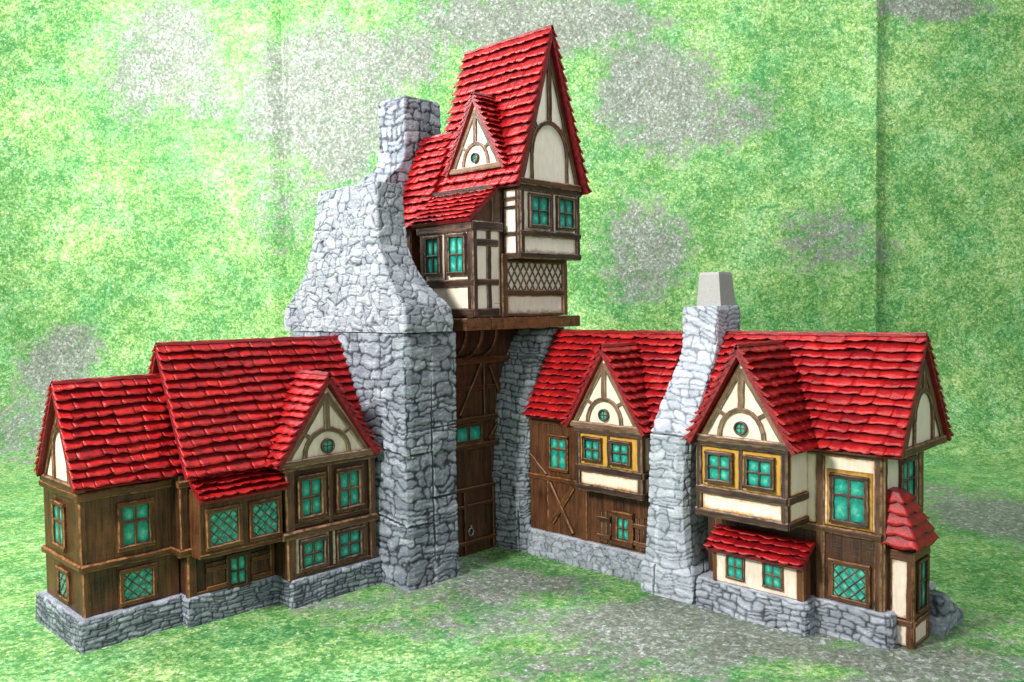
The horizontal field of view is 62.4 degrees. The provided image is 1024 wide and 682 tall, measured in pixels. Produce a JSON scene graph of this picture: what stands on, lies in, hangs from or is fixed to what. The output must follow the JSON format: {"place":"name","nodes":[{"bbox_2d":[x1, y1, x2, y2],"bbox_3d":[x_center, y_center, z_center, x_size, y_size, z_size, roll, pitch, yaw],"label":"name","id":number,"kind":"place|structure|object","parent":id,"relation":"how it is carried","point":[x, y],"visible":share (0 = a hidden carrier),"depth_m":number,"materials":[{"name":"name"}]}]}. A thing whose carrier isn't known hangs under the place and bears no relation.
{"place":"outdoors","nodes":[
{"label":"outdoors","id":0,"kind":"place"},
{"bbox_2d":[33,373,183,653],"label":"timber house","id":1,"kind":"structure","parent":0,"point":[106,445],"depth_m":5.16,"materials":[{"name":"brown wood"}]},
{"bbox_2d":[49,498,67,552],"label":"window","id":2,"kind":"structure","parent":1,"relation":"in","point":[57,508],"depth_m":5.20,"materials":[{"name":"teal glass"}]},
{"bbox_2d":[55,565,71,604],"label":"window","id":3,"kind":"structure","parent":1,"relation":"in","point":[63,575],"depth_m":5.22,"materials":[{"name":"brown paint"}]},
{"bbox_2d":[116,497,154,552],"bbox_3d":[-2.311,1.127,5.192,0.039,0.302,0.226,2,3,44],"label":"window","id":4,"kind":"structure","parent":1,"relation":"in","point":[135,518],"depth_m":5.19,"materials":[{"name":"teal glass"}]},
{"bbox_2d":[118,562,157,606],"bbox_3d":[-2.310,1.503,5.225,0.034,0.229,0.233,2,3,44],"label":"window","id":5,"kind":"structure","parent":1,"relation":"in","point":[137,584],"depth_m":5.22,"materials":[{"name":"teal glass"}]},
{"bbox_2d":[136,335,382,627],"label":"timber house","id":6,"kind":"structure","parent":0,"point":[272,495],"depth_m":5.65,"materials":[{"name":"red tile"}]},
{"bbox_2d":[205,503,243,551],"bbox_3d":[-1.809,1.170,5.314,0.034,0.265,0.244,2,3,44],"label":"window","id":7,"kind":"structure","parent":6,"relation":"in","point":[223,525],"depth_m":5.31,"materials":[{"name":"teal glass"}]},
{"bbox_2d":[225,549,251,590],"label":"window","id":8,"kind":"structure","parent":6,"relation":"in","point":[237,569],"depth_m":5.57,"materials":[{"name":"glass"}]},
{"bbox_2d":[248,496,282,541],"bbox_3d":[-1.611,1.158,5.518,0.035,0.263,0.235,2,3,44],"label":"window","id":9,"kind":"structure","parent":6,"relation":"in","point":[264,515],"depth_m":5.51,"materials":[{"name":"teal glass"}]},
{"bbox_2d":[295,471,327,522],"bbox_3d":[-1.363,1.059,5.748,0.042,0.318,0.224,2,3,44],"label":"window","id":10,"kind":"structure","parent":6,"relation":"in","point":[311,498],"depth_m":5.74,"materials":[{"name":"teal glass"}]},
{"bbox_2d":[298,533,329,572],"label":"window","id":11,"kind":"structure","parent":6,"relation":"in","point":[313,551],"depth_m":5.76,"materials":[{"name":"teal glass"}]},
{"bbox_2d":[321,438,334,452],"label":"round window","id":12,"kind":"structure","parent":6,"relation":"in","point":[327,445],"depth_m":5.79,"materials":[{"name":"teal glass"}]},
{"bbox_2d":[334,464,364,513],"bbox_3d":[-1.147,1.043,5.970,0.042,0.315,0.232,2,3,44],"label":"window","id":13,"kind":"structure","parent":6,"relation":"in","point":[349,486],"depth_m":5.96,"materials":[{"name":"teal glass"}]},
{"bbox_2d":[335,524,364,563],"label":"window","id":14,"kind":"structure","parent":6,"relation":"in","point":[349,541],"depth_m":5.97,"materials":[{"name":"teal glass"}]},
{"bbox_2d":[284,95,563,590],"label":"stone tower","id":15,"kind":"structure","parent":0,"point":[443,404],"depth_m":6.22,"materials":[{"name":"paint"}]},
{"bbox_2d":[455,422,483,446],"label":"window","id":16,"kind":"structure","parent":15,"relation":"in","point":[471,433],"depth_m":6.78,"materials":[{"name":"glass"}]},
{"bbox_2d":[456,481,496,553],"bbox_3d":[-0.367,1.438,6.769,0.053,0.534,0.665,2,3,44],"label":"gate door","id":17,"kind":"structure","parent":15,"relation":"in","point":[465,506],"depth_m":6.82,"materials":[{"name":"paint"}]},
{"bbox_2d":[402,24,591,330],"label":"tower house","id":18,"kind":"structure","parent":15,"relation":"on","point":[496,188],"depth_m":6.58,"materials":[{"name":"red tile"}]},
{"bbox_2d":[423,235,442,276],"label":"window","id":19,"kind":"structure","parent":18,"relation":"in","point":[432,245],"depth_m":6.54,"materials":[{"name":"teal glass"}]},
{"bbox_2d":[445,232,467,275],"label":"window","id":20,"kind":"structure","parent":18,"relation":"in","point":[456,243],"depth_m":6.35,"materials":[{"name":"teal glass"}]},
{"bbox_2d":[470,153,478,162],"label":"round window","id":21,"kind":"structure","parent":18,"relation":"in","point":[474,158],"depth_m":6.61,"materials":[{"name":"teal glass"}]},
{"bbox_2d":[527,192,551,228],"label":"window","id":22,"kind":"structure","parent":18,"relation":"in","point":[539,205],"depth_m":6.53,"materials":[{"name":"teal glass"}]},
{"bbox_2d":[555,196,576,230],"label":"window","id":23,"kind":"structure","parent":18,"relation":"in","point":[565,206],"depth_m":6.75,"materials":[{"name":"teal glass"}]},
{"bbox_2d":[0,0,1023,681],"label":"ground","id":24,"kind":"structure","parent":0,"point":[170,170],"depth_m":11.86,"materials":[{"name":"grass"},{"name":"gravel"}]},
{"bbox_2d":[641,272,740,603],"bbox_3d":[1.271,0.627,5.953,0.424,2.218,0.684,2,3,44],"label":"stone chimney","id":25,"kind":"object","parent":24,"relation":"on","point":[674,563],"visible":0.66,"depth_m":5.78,"materials":[{"name":"grey stone"}]},
{"bbox_2d":[522,329,682,582],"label":"timber house","id":26,"kind":"structure","parent":0,"point":[592,406],"depth_m":6.26,"materials":[{"name":"red"}]},
{"bbox_2d":[547,434,568,472],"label":"window","id":27,"kind":"structure","parent":26,"relation":"in","point":[557,445],"depth_m":6.60,"materials":[{"name":"teal glass"}]},
{"bbox_2d":[581,436,602,462],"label":"window","id":28,"kind":"structure","parent":26,"relation":"in","point":[592,447],"depth_m":6.18,"materials":[{"name":"teal glass"}]},
{"bbox_2d":[598,409,608,420],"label":"round window","id":29,"kind":"structure","parent":26,"relation":"in","point":[603,414],"depth_m":6.09,"materials":[{"name":"teal glass"}]},
{"bbox_2d":[608,439,631,467],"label":"window","id":30,"kind":"structure","parent":26,"relation":"in","point":[620,452],"depth_m":6.01,"materials":[{"name":"teal glass"}]},
{"bbox_2d":[611,510,634,547],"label":"window","id":31,"kind":"structure","parent":26,"relation":"in","point":[622,522],"depth_m":6.17,"materials":[{"name":"brown paint"}]},
{"bbox_2d":[682,331,963,649],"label":"timber house","id":32,"kind":"structure","parent":0,"point":[812,447],"depth_m":5.09,"materials":[{"name":"red tile"}]},
{"bbox_2d":[704,449,733,485],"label":"window","id":33,"kind":"structure","parent":32,"relation":"in","point":[719,465],"depth_m":5.30,"materials":[{"name":"teal glass"}]},
{"bbox_2d":[725,554,744,581],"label":"window","id":34,"kind":"structure","parent":32,"relation":"in","point":[734,566],"depth_m":5.39,"materials":[{"name":"teal glass"}]},
{"bbox_2d":[733,421,747,435],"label":"round window","id":35,"kind":"structure","parent":32,"relation":"in","point":[740,428],"depth_m":5.17,"materials":[{"name":"teal glass"}]},
{"bbox_2d":[743,454,775,492],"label":"window","id":36,"kind":"structure","parent":32,"relation":"in","point":[759,472],"depth_m":5.11,"materials":[{"name":"teal glass"}]},
{"bbox_2d":[762,562,783,591],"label":"window","id":37,"kind":"structure","parent":32,"relation":"in","point":[772,575],"depth_m":5.20,"materials":[{"name":"teal glass"}]},
{"bbox_2d":[827,557,870,607],"bbox_3d":[2.006,1.436,5.026,0.253,0.253,0.035,2,3,44],"label":"window","id":38,"kind":"structure","parent":32,"relation":"in","point":[848,582],"depth_m":5.02,"materials":[{"name":"teal glass"}]},
{"bbox_2d":[829,472,869,528],"bbox_3d":[1.991,0.941,4.999,0.236,0.305,0.035,2,3,44],"label":"window","id":39,"kind":"structure","parent":32,"relation":"in","point":[848,494],"depth_m":4.99,"materials":[{"name":"teal glass"}]},
{"bbox_2d":[898,454,917,502],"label":"window","id":40,"kind":"structure","parent":32,"relation":"in","point":[907,468],"depth_m":5.11,"materials":[{"name":"teal glass"}]},
{"bbox_2d":[916,555,929,613],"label":"window","id":41,"kind":"structure","parent":32,"relation":"in","point":[922,565],"depth_m":4.92,"materials":[{"name":"paint"}]}
]}

